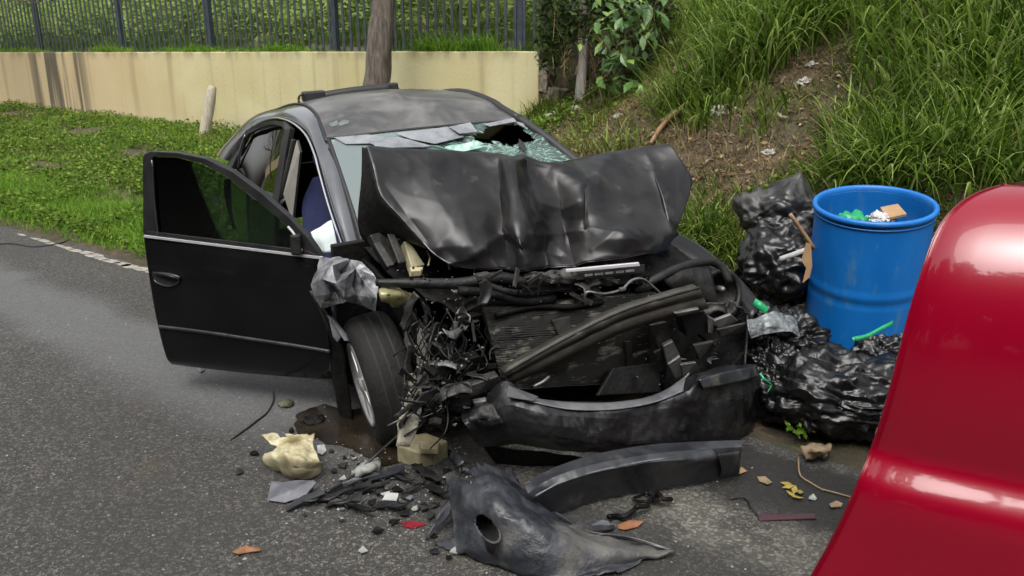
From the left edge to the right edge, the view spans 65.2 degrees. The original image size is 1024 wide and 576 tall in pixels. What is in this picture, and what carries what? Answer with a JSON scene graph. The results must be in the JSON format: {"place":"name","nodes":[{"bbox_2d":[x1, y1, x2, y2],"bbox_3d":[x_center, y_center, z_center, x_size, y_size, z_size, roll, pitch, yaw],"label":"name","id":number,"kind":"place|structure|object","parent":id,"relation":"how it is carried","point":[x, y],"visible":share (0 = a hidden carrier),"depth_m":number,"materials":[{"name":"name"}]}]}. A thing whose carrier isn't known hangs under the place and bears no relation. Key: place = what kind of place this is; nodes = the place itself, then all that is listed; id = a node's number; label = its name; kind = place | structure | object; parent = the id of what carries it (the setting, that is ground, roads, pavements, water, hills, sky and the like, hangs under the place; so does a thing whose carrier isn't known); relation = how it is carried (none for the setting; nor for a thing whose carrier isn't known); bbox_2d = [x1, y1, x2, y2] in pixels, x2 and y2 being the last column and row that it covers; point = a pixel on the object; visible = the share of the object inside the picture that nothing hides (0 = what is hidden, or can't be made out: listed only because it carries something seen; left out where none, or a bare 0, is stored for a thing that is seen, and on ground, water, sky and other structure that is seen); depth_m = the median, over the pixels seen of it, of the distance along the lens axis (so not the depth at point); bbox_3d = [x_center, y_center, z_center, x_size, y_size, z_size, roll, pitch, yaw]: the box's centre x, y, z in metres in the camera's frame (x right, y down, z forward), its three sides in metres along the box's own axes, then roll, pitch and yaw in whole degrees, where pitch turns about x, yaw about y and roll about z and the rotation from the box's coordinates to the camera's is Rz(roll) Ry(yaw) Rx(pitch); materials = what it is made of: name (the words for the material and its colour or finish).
{"place":"outdoors","nodes":[
{"label":"outdoors","id":0,"kind":"place"},
{"bbox_2d":[1,0,639,85],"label":"terrace","id":1,"kind":"structure","parent":0,"point":[562,75],"depth_m":15.84,"materials":[{"name":"plant"}]},
{"bbox_2d":[0,0,596,57],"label":"metal fence","id":2,"kind":"object","parent":1,"relation":"on","point":[519,19],"visible":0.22,"depth_m":15.73,"materials":[{"name":"metal"}]},
{"bbox_2d":[0,226,860,575],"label":"road","id":3,"kind":"structure","parent":0,"point":[112,364],"depth_m":3.42,"materials":[{"name":"asphalt"}]},
{"bbox_2d":[0,239,69,246],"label":"road crack","id":4,"kind":"object","parent":3,"relation":"on","point":[33,246],"visible":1,"depth_m":7.60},
{"bbox_2d":[17,233,148,272],"bbox_3d":[-4.342,-0.416,7.618,8.337,0.001,0.124,12,20,35],"label":"edge line","id":5,"kind":"object","parent":3,"relation":"on","point":[104,259],"visible":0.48,"depth_m":7.16,"materials":[{"name":"paint"}]},
{"bbox_2d":[234,467,243,473],"bbox_3d":[-1.185,0.793,3.463,0.040,0.013,0.041,13,20,37],"label":"grey chip","id":6,"kind":"object","parent":3,"relation":"on","point":[238,470],"visible":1,"depth_m":3.46,"materials":[{"name":"stone"}]},
{"bbox_2d":[232,545,260,554],"bbox_3d":[-0.968,0.954,2.913,0.102,0.014,0.040,-5,17,-17],"label":"orange piece","id":7,"kind":"object","parent":3,"relation":"on","point":[244,549],"visible":1,"depth_m":2.91,"materials":[{"name":"plastic"}]},
{"bbox_2d":[230,390,273,440],"bbox_3d":[-1.270,0.633,4.015,0.067,0.017,0.555,1,16,4],"label":"wire","id":8,"kind":"object","parent":3,"relation":"on","point":[253,423],"visible":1,"depth_m":3.94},
{"bbox_2d":[277,399,293,407],"bbox_3d":[-1.169,0.594,4.126,0.082,0.024,0.078,-4,17,-14],"label":"stone","id":9,"kind":"object","parent":3,"relation":"on","point":[286,403],"visible":1,"depth_m":4.11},
{"bbox_2d":[260,433,322,479],"bbox_3d":[-0.959,0.725,3.477,0.238,0.151,0.376,-6,18,-21],"label":"plastic reservoir","id":10,"kind":"object","parent":3,"relation":"on","point":[291,456],"visible":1,"depth_m":3.41,"materials":[{"name":"plastic"}]},
{"bbox_2d":[267,480,315,502],"bbox_3d":[-0.912,0.827,3.291,0.203,0.042,0.154,0,16,0],"label":"grey plate","id":11,"kind":"object","parent":3,"relation":"on","point":[284,492],"visible":0.98,"depth_m":3.27,"materials":[{"name":"plastic"}]},
{"bbox_2d":[290,497,318,506],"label":"plastic sliver","id":12,"kind":"object","parent":3,"relation":"on","point":[315,499],"visible":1,"depth_m":3.20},
{"bbox_2d":[286,489,324,511],"bbox_3d":[-0.831,0.850,3.213,0.177,0.032,0.048,-11,20,-34],"label":"plastic sliver","id":13,"kind":"object","parent":3,"relation":"on","point":[309,496],"visible":1,"depth_m":3.21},
{"bbox_2d":[317,444,326,454],"bbox_3d":[-0.869,0.736,3.655,0.041,0.015,0.108,-4,17,-14],"label":"white scrap","id":14,"kind":"object","parent":3,"relation":"on","point":[321,450],"visible":1,"depth_m":3.65,"materials":[{"name":"plastic"}]},
{"bbox_2d":[305,485,347,504],"bbox_3d":[-0.755,0.841,3.260,0.200,0.017,0.023,-13,21,-38],"label":"plastic sliver","id":15,"kind":"object","parent":3,"relation":"on","point":[321,497],"visible":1,"depth_m":3.25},
{"bbox_2d":[337,462,347,467],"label":"shard","id":16,"kind":"object","parent":3,"relation":"on","point":[343,465],"visible":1,"depth_m":3.51,"materials":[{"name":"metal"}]},
{"bbox_2d":[325,492,361,508],"bbox_3d":[-0.674,0.851,3.208,0.146,0.035,0.048,-3,17,-9],"label":"plastic sliver","id":17,"kind":"object","parent":3,"relation":"on","point":[356,497],"visible":1,"depth_m":3.21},
{"bbox_2d":[318,479,371,500],"bbox_3d":[-0.683,0.831,3.282,0.236,0.030,0.056,-9,19,-28],"label":"plastic sliver","id":18,"kind":"object","parent":3,"relation":"on","point":[339,492],"visible":1,"depth_m":3.28,"materials":[{"name":"plastic"}]},
{"bbox_2d":[294,404,400,465],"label":"oil puddle","id":19,"kind":"object","parent":3,"relation":"on","point":[332,430],"visible":0.61,"depth_m":3.83,"materials":[{"name":"liquid"}]},
{"bbox_2d":[301,413,325,424],"bbox_3d":[-0.981,0.647,3.953,0.118,0.035,0.108,0,16,0],"label":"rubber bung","id":20,"kind":"object","parent":19,"relation":"in","point":[312,419],"visible":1,"depth_m":3.93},
{"bbox_2d":[346,503,375,512],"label":"plastic sliver","id":21,"kind":"object","parent":3,"relation":"on","point":[358,506],"visible":1,"depth_m":3.14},
{"bbox_2d":[343,470,382,485],"bbox_3d":[-0.631,0.805,3.382,0.185,0.022,0.033,-8,18,-25],"label":"plastic sliver","id":22,"kind":"object","parent":3,"relation":"on","point":[355,480],"visible":1,"depth_m":3.38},
{"bbox_2d":[358,546,367,553],"bbox_3d":[-0.545,0.954,2.913,0.031,0.013,0.030,15,22,41],"label":"white chip","id":23,"kind":"object","parent":3,"relation":"on","point":[362,549],"visible":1,"depth_m":2.91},
{"bbox_2d":[351,458,380,477],"bbox_3d":[-0.616,0.773,3.447,0.096,0.060,0.152,13,20,37],"label":"clear plastic","id":24,"kind":"object","parent":3,"relation":"on","point":[367,469],"visible":0.96,"depth_m":3.41,"materials":[{"name":"plastic"}]},
{"bbox_2d":[353,479,390,494],"bbox_3d":[-0.577,0.822,3.297,0.167,0.037,0.024,-6,17,-20],"label":"plastic sliver","id":25,"kind":"object","parent":3,"relation":"on","point":[380,484],"visible":0.84,"depth_m":3.30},
{"bbox_2d":[367,498,376,504],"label":"shard","id":26,"kind":"object","parent":3,"relation":"on","point":[372,502],"visible":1,"depth_m":3.21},
{"bbox_2d":[371,526,384,532],"bbox_3d":[-0.508,0.917,3.027,0.038,0.011,0.035,9,18,28],"label":"shard","id":27,"kind":"object","parent":3,"relation":"on","point":[376,529],"visible":1,"depth_m":3.03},
{"bbox_2d":[6,299,752,573],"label":"glass crumbs","id":28,"kind":"object","parent":3,"relation":"on","point":[245,558],"visible":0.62,"depth_m":3.27,"materials":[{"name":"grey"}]},
{"bbox_2d":[375,486,384,493],"bbox_3d":[-0.541,0.832,3.301,0.054,0.010,0.038,-11,20,-34],"label":"shard","id":29,"kind":"object","parent":3,"relation":"on","point":[379,490],"visible":1,"depth_m":3.30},
{"bbox_2d":[369,465,404,480],"bbox_3d":[-0.534,0.790,3.409,0.166,0.029,0.054,-8,18,-25],"label":"plastic sliver","id":30,"kind":"object","parent":3,"relation":"on","point":[394,470],"visible":1,"depth_m":3.41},
{"bbox_2d":[382,492,398,500],"bbox_3d":[-0.492,0.846,3.243,0.061,0.025,0.032,3,17,11],"label":"scrap","id":31,"kind":"object","parent":3,"relation":"on","point":[391,496],"visible":0.86,"depth_m":3.24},
{"bbox_2d":[372,499,413,508],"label":"plastic sliver","id":32,"kind":"object","parent":3,"relation":"on","point":[386,503],"visible":0.97,"depth_m":3.17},
{"bbox_2d":[389,519,399,525],"bbox_3d":[-0.457,0.900,3.091,0.041,0.011,0.029,-15,22,-41],"label":"shard","id":33,"kind":"object","parent":3,"relation":"on","point":[392,521],"visible":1,"depth_m":3.08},
{"bbox_2d":[391,485,402,491],"bbox_3d":[-0.478,0.833,3.313,0.042,0.009,0.042,-12,20,-35],"label":"shard","id":34,"kind":"object","parent":3,"relation":"on","point":[396,488],"visible":1,"depth_m":3.31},
{"bbox_2d":[391,474,414,481],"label":"plastic sliver","id":35,"kind":"object","parent":3,"relation":"on","point":[397,476],"visible":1,"depth_m":3.38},
{"bbox_2d":[399,508,408,515],"bbox_3d":[-0.424,0.884,3.141,0.044,0.012,0.043,11,19,32],"label":"shard","id":36,"kind":"object","parent":3,"relation":"on","point":[403,512],"visible":1,"depth_m":3.14,"materials":[{"name":"black plastic"}]},
{"bbox_2d":[401,492,410,498],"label":"shard","id":37,"kind":"object","parent":3,"relation":"on","point":[404,495],"visible":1,"depth_m":3.27,"materials":[{"name":"black plastic"}]},
{"bbox_2d":[401,520,425,528],"bbox_3d":[-0.377,0.911,3.083,0.109,0.001,0.058,0,16,0],"label":"shard","id":38,"kind":"object","parent":3,"relation":"on","point":[412,524],"visible":1,"depth_m":3.08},
{"bbox_2d":[406,479,425,491],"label":"plastic sliver","id":39,"kind":"object","parent":3,"relation":"on","point":[414,487],"visible":1,"depth_m":3.31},
{"bbox_2d":[397,433,447,466],"bbox_3d":[-0.394,0.718,3.577,0.242,0.115,0.170,11,20,33],"label":"cream box","id":40,"kind":"object","parent":3,"relation":"on","point":[418,451],"visible":0.83,"depth_m":3.53,"materials":[{"name":"plastic"}]},
{"bbox_2d":[419,502,428,510],"bbox_3d":[-0.349,0.868,3.182,0.036,0.015,0.049,-6,17,-18],"label":"shard","id":41,"kind":"object","parent":3,"relation":"on","point":[423,505],"visible":1,"depth_m":3.17,"materials":[{"name":"black plastic"}]},
{"bbox_2d":[411,466,444,481],"bbox_3d":[-0.353,0.788,3.405,0.058,0.027,0.197,-12,20,-36],"label":"plastic sliver","id":42,"kind":"object","parent":3,"relation":"on","point":[427,472],"visible":0.97,"depth_m":3.40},
{"bbox_2d":[427,511,435,518],"bbox_3d":[-0.321,0.888,3.123,0.030,0.009,0.047,12,20,34],"label":"shard","id":43,"kind":"object","parent":3,"relation":"on","point":[431,514],"visible":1,"depth_m":3.13,"materials":[{"name":"metal"}]},
{"bbox_2d":[429,548,438,553],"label":"shard","id":44,"kind":"object","parent":3,"relation":"on","point":[434,551],"visible":1,"depth_m":2.90,"materials":[{"name":"black plastic"}]},
{"bbox_2d":[429,502,439,507],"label":"shard","id":45,"kind":"object","parent":3,"relation":"on","point":[434,504],"visible":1,"depth_m":3.20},
{"bbox_2d":[423,483,448,493],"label":"plastic sliver","id":46,"kind":"object","parent":3,"relation":"on","point":[433,487],"visible":0.91,"depth_m":3.28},
{"bbox_2d":[442,468,451,473],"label":"shard","id":47,"kind":"object","parent":3,"relation":"on","point":[446,470],"visible":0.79,"depth_m":3.45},
{"bbox_2d":[143,82,761,465],"bbox_3d":[-0.940,-0.337,5.094,2.632,1.839,4.970,-9,19,-29],"label":"wrecked car","id":48,"kind":"object","parent":3,"relation":"on","point":[475,261],"visible":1,"depth_m":3.69,"materials":[{"name":"paint"}]},
{"bbox_2d":[326,401,435,492],"bbox_3d":[-0.548,0.619,3.372,0.493,0.401,0.160,-4,17,-13],"label":"cable","id":49,"kind":"object","parent":48,"relation":"attached to","point":[369,460],"visible":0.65,"depth_m":3.42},
{"bbox_2d":[426,451,675,575],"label":"torn bumper","id":50,"kind":"object","parent":3,"relation":"on","point":[503,519],"visible":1,"depth_m":2.84,"materials":[{"name":"plastic"}]},
{"bbox_2d":[592,520,610,525],"bbox_3d":[0.344,0.907,3.074,0.067,0.014,0.034,-7,18,-23],"label":"grey chip","id":51,"kind":"object","parent":3,"relation":"on","point":[603,522],"visible":0.68,"depth_m":3.08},
{"bbox_2d":[618,520,643,529],"bbox_3d":[0.459,0.909,3.068,0.111,0.015,0.047,-5,17,-16],"label":"orange leaf","id":52,"kind":"object","parent":3,"relation":"on","point":[629,524],"visible":1,"depth_m":3.07,"materials":[{"name":"plant"}]},
{"bbox_2d":[525,440,743,511],"bbox_3d":[0.516,0.755,3.233,0.995,0.199,0.121,-5,17,-17],"label":"bumper lip","id":53,"kind":"object","parent":3,"relation":"on","point":[569,485],"visible":0.99,"depth_m":3.21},
{"bbox_2d":[607,490,672,518],"bbox_3d":[0.509,0.864,3.156,0.297,0.054,0.076,-11,20,-33],"label":"rubber tangle","id":54,"kind":"object","parent":3,"relation":"on","point":[636,507],"visible":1,"depth_m":3.13,"materials":[{"name":"rubber"}]},
{"bbox_2d":[631,491,660,502],"bbox_3d":[0.535,0.845,3.237,0.122,0.049,0.111,0,16,0],"label":"rubber loop","id":55,"kind":"object","parent":3,"relation":"on","point":[634,499],"visible":0.88,"depth_m":3.22,"materials":[{"name":"black rubber"}]},
{"bbox_2d":[729,496,757,514],"bbox_3d":[0.946,0.868,3.209,0.060,0.015,0.149,-9,19,-29],"label":"wire","id":56,"kind":"object","parent":3,"relation":"on","point":[751,508],"visible":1,"depth_m":3.23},
{"bbox_2d":[757,476,771,484],"bbox_3d":[1.069,0.813,3.395,0.039,0.013,0.074,-11,20,-33],"label":"pale leaf","id":57,"kind":"object","parent":3,"relation":"on","point":[765,480],"visible":1,"depth_m":3.39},
{"bbox_2d":[757,513,815,521],"bbox_3d":[1.074,0.904,3.130,0.228,0.039,0.037,-1,16,-2],"label":"maroon strip","id":58,"kind":"object","parent":3,"relation":"on","point":[785,517],"visible":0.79,"depth_m":3.12,"materials":[{"name":"plastic"}]},
{"bbox_2d":[781,482,802,498],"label":"yellow leaves","id":59,"kind":"object","parent":3,"relation":"on","point":[789,485],"visible":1,"depth_m":3.31,"materials":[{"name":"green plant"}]},
{"bbox_2d":[797,457,823,490],"bbox_3d":[1.257,0.797,3.430,0.056,0.023,0.259,-1,16,-4],"label":"twig","id":60,"kind":"object","parent":3,"relation":"on","point":[813,484],"visible":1,"depth_m":3.39,"materials":[{"name":"wood"}]},
{"bbox_2d":[800,442,831,459],"bbox_3d":[1.367,0.720,3.554,0.160,0.071,0.129,0,16,0],"label":"stone","id":61,"kind":"object","parent":3,"relation":"on","point":[812,451],"visible":1,"depth_m":3.54,"materials":[{"name":"stone"}]},
{"bbox_2d":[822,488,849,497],"bbox_3d":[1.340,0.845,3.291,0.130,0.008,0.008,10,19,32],"label":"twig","id":62,"kind":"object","parent":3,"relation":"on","point":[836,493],"visible":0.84,"depth_m":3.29,"materials":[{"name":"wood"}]},
{"bbox_2d":[829,500,842,507],"bbox_3d":[1.296,0.868,3.208,0.064,0.014,0.032,-5,17,-15],"label":"pale leaf","id":63,"kind":"object","parent":3,"relation":"on","point":[836,503],"visible":1,"depth_m":3.21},
{"bbox_2d":[810,181,1023,575],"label":"red car","id":64,"kind":"object","parent":3,"relation":"on","point":[938,490],"visible":1,"depth_m":2.08,"materials":[{"name":"paint"}]},
{"bbox_2d":[0,0,1023,470],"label":"ground","id":65,"kind":"structure","parent":0,"point":[854,456],"depth_m":6.90,"materials":[{"name":"soil"}]},
{"bbox_2d":[0,0,41,20],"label":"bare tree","id":66,"kind":"object","parent":65,"relation":"on","point":[17,10],"visible":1,"depth_m":18.44,"materials":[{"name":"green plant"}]},
{"bbox_2d":[0,160,302,257],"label":"verge grass","id":67,"kind":"structure","parent":65,"relation":"on","point":[76,208],"depth_m":8.78,"materials":[{"name":"plant"}]},
{"bbox_2d":[199,85,215,137],"bbox_3d":[-5.715,-3.267,15.010,0.430,1.034,0.211,-13,21,-37],"label":"wooden post","id":68,"kind":"object","parent":65,"relation":"on","point":[208,110],"visible":0.89,"depth_m":14.93,"materials":[{"name":"beige wood"}]},
{"bbox_2d":[0,48,569,131],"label":"retaining wall","id":69,"kind":"structure","parent":65,"relation":"on","point":[172,86],"depth_m":15.60,"materials":[{"name":"concrete"}]},
{"bbox_2d":[0,26,535,51],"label":"wall top grass","id":70,"kind":"structure","parent":69,"relation":"on","point":[428,46],"depth_m":13.40,"materials":[{"name":"plant"}]},
{"bbox_2d":[0,100,581,233],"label":"verge blades","id":71,"kind":"object","parent":65,"relation":"on","point":[111,148],"visible":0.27,"depth_m":13.88,"materials":[{"name":"green plant"}]},
{"bbox_2d":[0,94,594,223],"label":"verge straw","id":72,"kind":"object","parent":65,"relation":"on","point":[113,161],"visible":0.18,"depth_m":13.22,"materials":[{"name":"plant"}]},
{"bbox_2d":[0,83,604,251],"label":"ground cover","id":73,"kind":"object","parent":65,"relation":"on","point":[90,173],"visible":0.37,"depth_m":13.05,"materials":[{"name":"green plant"}]},
{"bbox_2d":[0,0,649,55],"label":"hedge","id":74,"kind":"object","parent":65,"relation":"on","point":[415,19],"visible":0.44,"depth_m":18.04,"materials":[{"name":"green plant"}]},
{"bbox_2d":[363,0,394,85],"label":"tree","id":75,"kind":"object","parent":65,"relation":"on","point":[378,66],"visible":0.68,"depth_m":12.19,"materials":[{"name":"brown plant"}]},
{"bbox_2d":[574,38,587,101],"bbox_3d":[0.947,-2.967,10.905,0.177,0.832,0.133,0,16,0],"label":"timber post","id":76,"kind":"object","parent":65,"relation":"on","point":[580,78],"visible":0.79,"depth_m":10.87,"materials":[{"name":"wood"}]},
{"bbox_2d":[574,0,591,79],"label":"thin tree","id":77,"kind":"object","parent":65,"relation":"on","point":[581,7],"visible":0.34,"depth_m":11.26,"materials":[{"name":"brown plant"}]},
{"bbox_2d":[533,0,678,75],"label":"scrub","id":78,"kind":"object","parent":65,"relation":"on","point":[569,19],"visible":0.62,"depth_m":10.68,"materials":[{"name":"green plant"}]},
{"bbox_2d":[533,9,682,98],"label":"dead stems","id":79,"kind":"object","parent":65,"relation":"on","point":[592,57],"visible":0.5,"depth_m":10.56,"materials":[{"name":"plant"}]},
{"bbox_2d":[578,0,673,96],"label":"broad leaf bush","id":80,"kind":"object","parent":65,"relation":"on","point":[627,50],"visible":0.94,"depth_m":9.56,"materials":[{"name":"green plant"}]},
{"bbox_2d":[280,0,1023,270],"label":"bank grass","id":81,"kind":"structure","parent":65,"relation":"on","point":[699,201],"depth_m":6.77,"materials":[{"name":"plant"}]},
{"bbox_2d":[649,117,670,144],"bbox_3d":[1.490,-1.601,8.003,0.073,0.292,0.488,12,20,35],"label":"branch","id":82,"kind":"object","parent":65,"relation":"on","point":[662,125],"visible":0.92,"depth_m":7.98,"materials":[{"name":"brown wood"}]},
{"bbox_2d":[299,0,1022,232],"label":"bank litter","id":83,"kind":"object","parent":65,"relation":"on","point":[750,163],"visible":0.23,"depth_m":7.01,"materials":[{"name":"plant"}]},
{"bbox_2d":[660,91,700,122],"bbox_3d":[1.731,-1.848,8.104,0.450,0.365,0.115,-2,16,-7],"label":"branch","id":84,"kind":"object","parent":65,"relation":"on","point":[670,116],"visible":0.39,"depth_m":8.07,"materials":[{"name":"brown wood"}]},
{"bbox_2d":[711,105,732,118],"bbox_3d":[1.933,-1.622,7.375,0.210,0.131,0.152,0,16,0],"label":"stone","id":85,"kind":"object","parent":65,"relation":"on","point":[718,111],"visible":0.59,"depth_m":7.32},
{"bbox_2d":[760,148,775,156],"bbox_3d":[2.111,-1.101,6.555,0.123,0.082,0.114,-10,19,-31],"label":"stone","id":86,"kind":"object","parent":65,"relation":"on","point":[769,152],"visible":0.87,"depth_m":6.53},
{"bbox_2d":[746,334,795,379],"bbox_3d":[1.300,0.428,4.024,0.322,0.406,0.380,11,20,34],"label":"rubbish bag","id":87,"kind":"object","parent":65,"relation":"on","point":[772,345],"visible":0.34,"depth_m":3.94,"materials":[{"name":"plastic"}]},
{"bbox_2d":[759,373,771,391],"bbox_3d":[1.168,0.435,3.679,0.066,0.093,0.023,0,16,0],"label":"green tie","id":88,"kind":"object","parent":87,"relation":"attached to","point":[765,380],"visible":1,"depth_m":3.67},
{"bbox_2d":[523,0,1021,309],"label":"dry straw","id":89,"kind":"object","parent":65,"relation":"on","point":[630,119],"visible":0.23,"depth_m":7.12,"materials":[{"name":"plant"}]},
{"bbox_2d":[553,0,1023,264],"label":"tall grass","id":90,"kind":"structure","parent":65,"relation":"on","point":[748,50],"depth_m":6.09,"materials":[{"name":"plant"}]},
{"bbox_2d":[784,420,814,438],"bbox_3d":[1.342,0.651,3.737,0.143,0.084,0.200,6,17,19],"label":"weed","id":91,"kind":"object","parent":65,"relation":"on","point":[799,430],"visible":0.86,"depth_m":3.69,"materials":[{"name":"green plant"}]},
{"bbox_2d":[795,77,811,85],"bbox_3d":[2.576,-1.805,7.034,0.162,0.101,0.135,0,16,0],"label":"stone","id":92,"kind":"object","parent":65,"relation":"on","point":[803,80],"visible":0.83,"depth_m":7.00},
{"bbox_2d":[805,60,818,67],"bbox_3d":[2.689,-2.004,7.177,0.109,0.072,0.092,-7,18,-24],"label":"stone","id":93,"kind":"object","parent":65,"relation":"on","point":[810,63],"visible":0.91,"depth_m":7.16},
{"bbox_2d":[756,341,897,444],"bbox_3d":[1.565,0.480,3.834,0.794,0.412,0.682,0,16,0],"label":"rubbish bag","id":94,"kind":"object","parent":65,"relation":"on","point":[831,392],"visible":0.69,"depth_m":3.65,"materials":[{"name":"plastic"}]},
{"bbox_2d":[748,299,832,350],"bbox_3d":[1.389,0.242,4.163,0.502,0.327,0.462,0,16,0],"label":"rubbish bag","id":95,"kind":"object","parent":94,"relation":"on","point":[812,331],"visible":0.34,"depth_m":4.02,"materials":[{"name":"plastic"}]},
{"bbox_2d":[752,298,768,313],"bbox_3d":[1.213,0.093,3.909,0.078,0.073,0.034,8,18,26],"label":"green tie","id":96,"kind":"object","parent":95,"relation":"attached to","point":[761,306],"visible":1,"depth_m":3.90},
{"bbox_2d":[734,224,811,305],"bbox_3d":[1.550,-0.120,4.585,0.554,0.508,0.562,0,16,0],"label":"rubbish bag","id":97,"kind":"object","parent":95,"relation":"on","point":[761,271],"visible":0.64,"depth_m":4.43,"materials":[{"name":"plastic"}]},
{"bbox_2d":[731,173,816,234],"bbox_3d":[1.637,-0.455,4.809,0.596,0.486,0.562,0,16,0],"label":"rubbish bag","id":98,"kind":"object","parent":97,"relation":"on","point":[774,205],"visible":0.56,"depth_m":4.64,"materials":[{"name":"plastic"}]},
{"bbox_2d":[779,248,803,261],"bbox_3d":[1.462,-0.174,4.173,0.137,0.099,0.021,12,20,36],"label":"paper strip","id":99,"kind":"object","parent":97,"relation":"on","point":[791,254],"visible":0.9,"depth_m":4.17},
{"bbox_2d":[789,213,815,249],"bbox_3d":[1.482,-0.288,4.086,0.174,0.200,0.026,-4,17,-14],"label":"stick","id":100,"kind":"object","parent":97,"relation":"on","point":[800,229],"visible":0.97,"depth_m":4.08,"materials":[{"name":"brown wood"}]},
{"bbox_2d":[801,243,811,282],"bbox_3d":[1.504,-0.128,4.081,0.058,0.213,0.006,0,16,0],"label":"cardboard scrap","id":101,"kind":"object","parent":97,"relation":"on","point":[806,259],"visible":1,"depth_m":4.07,"materials":[{"name":"cardboard"}]},
{"bbox_2d":[747,311,800,338],"bbox_3d":[1.265,0.185,3.882,0.332,0.130,0.100,-7,18,-21],"label":"plastic film","id":102,"kind":"object","parent":95,"relation":"on","point":[771,322],"visible":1,"depth_m":3.87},
{"bbox_2d":[852,321,893,340],"bbox_3d":[1.754,0.209,3.878,0.259,0.069,0.025,-7,18,-22],"label":"green tie","id":103,"kind":"object","parent":94,"relation":"on","point":[873,332],"visible":1,"depth_m":3.87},
{"bbox_2d":[697,169,967,305],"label":"leaf litter","id":104,"kind":"object","parent":65,"relation":"on","point":[750,173],"visible":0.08,"depth_m":6.51,"materials":[{"name":"plant"}]},
{"bbox_2d":[805,185,939,347],"bbox_3d":[1.899,-0.049,4.313,0.645,0.949,0.702,0,16,0],"label":"blue drum","id":105,"kind":"object","parent":65,"relation":"on","point":[863,277],"visible":0.77,"depth_m":4.10,"materials":[{"name":"plastic"}]},
{"bbox_3d":[1.886,-0.265,4.241,0.548,0.246,0.559,0,16,0],"label":"rubbish fill","id":106,"kind":"object","parent":105,"relation":"in","visible":0},
{"bbox_2d":[838,209,869,220],"bbox_3d":[1.772,-0.344,4.186,0.185,0.138,0.187,-6,17,-19],"label":"green bag","id":107,"kind":"object","parent":106,"relation":"on","point":[857,214],"visible":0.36,"depth_m":4.14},
{"bbox_2d":[869,210,890,221],"bbox_3d":[1.918,-0.356,4.177,0.116,0.090,0.123,0,16,0],"label":"paper wad","id":108,"kind":"object","parent":106,"relation":"on","point":[876,216],"visible":0.66,"depth_m":4.15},
{"bbox_2d":[880,204,906,219],"bbox_3d":[1.999,-0.399,4.197,0.110,0.068,0.116,0,16,0],"label":"cardboard scrap","id":109,"kind":"object","parent":106,"relation":"on","point":[894,211],"visible":1,"depth_m":4.19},
{"bbox_2d":[851,332,902,355],"bbox_3d":[2.032,0.355,4.228,0.634,0.346,0.510,0,16,0],"label":"rubbish bag","id":110,"kind":"object","parent":65,"relation":"on","point":[878,343],"visible":0.08,"depth_m":4.10,"materials":[{"name":"plastic"}]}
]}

